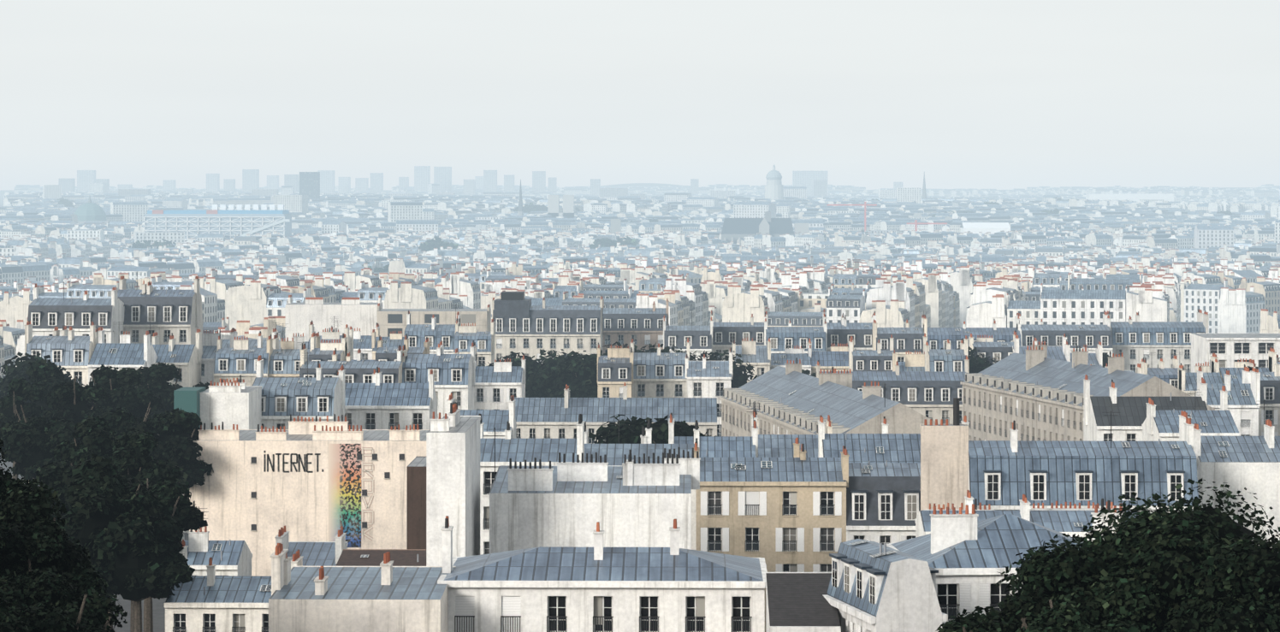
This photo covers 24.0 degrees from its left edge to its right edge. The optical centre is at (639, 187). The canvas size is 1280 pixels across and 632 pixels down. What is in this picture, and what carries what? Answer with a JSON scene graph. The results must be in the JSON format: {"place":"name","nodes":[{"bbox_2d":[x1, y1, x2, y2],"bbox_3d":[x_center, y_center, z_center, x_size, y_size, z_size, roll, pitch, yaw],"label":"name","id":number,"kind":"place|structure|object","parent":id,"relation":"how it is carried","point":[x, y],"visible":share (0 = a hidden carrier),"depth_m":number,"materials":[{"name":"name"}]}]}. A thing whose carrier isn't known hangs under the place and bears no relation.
{"place":"outdoors","nodes":[
{"label":"outdoors","id":0,"kind":"place"},
{"bbox_2d":[0,189,391,631],"bbox_3d":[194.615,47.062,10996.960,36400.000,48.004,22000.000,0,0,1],"label":"ground","id":1,"kind":"structure","parent":0,"point":[158,613],"depth_m":350.29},
{"bbox_2d":[0,164,1253,243],"bbox_3d":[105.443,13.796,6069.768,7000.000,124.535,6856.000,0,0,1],"label":"buildings","id":2,"kind":"structure","parent":1,"relation":"on","point":[231,222],"depth_m":4727.48,"materials":[{"name":"metal"}]},
{"bbox_2d":[0,183,1279,287],"bbox_3d":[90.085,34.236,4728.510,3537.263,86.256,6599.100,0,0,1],"label":"city","id":3,"kind":"object","parent":1,"relation":"on","point":[44,236],"visible":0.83,"depth_m":3009.61,"materials":[{"name":"concrete"}]},
{"bbox_2d":[0,341,1279,631],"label":"trees","id":4,"kind":"object","parent":1,"relation":"on","point":[109,465],"visible":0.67,"depth_m":147.02,"materials":[{"name":"plant"}]},
{"bbox_2d":[0,258,1279,378],"bbox_3d":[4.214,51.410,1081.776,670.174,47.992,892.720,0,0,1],"label":"city","id":5,"kind":"object","parent":1,"relation":"on","point":[249,303],"visible":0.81,"depth_m":990.62,"materials":[{"name":"concrete"}]},
{"bbox_2d":[24,275,1279,631],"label":"buildings","id":6,"kind":"structure","parent":1,"relation":"on","point":[377,467],"depth_m":299.15,"materials":[{"name":"metal"}]},
{"bbox_2d":[56,193,1266,298],"bbox_3d":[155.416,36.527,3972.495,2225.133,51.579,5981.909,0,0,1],"label":"trees","id":7,"kind":"object","parent":1,"relation":"on","point":[432,244],"visible":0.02,"depth_m":2404.18,"materials":[{"name":"plant"}]},
{"bbox_2d":[0,0,1279,189],"label":"sky","id":8,"kind":"structure","parent":0,"point":[869,94],"materials":[{"name":"white"}]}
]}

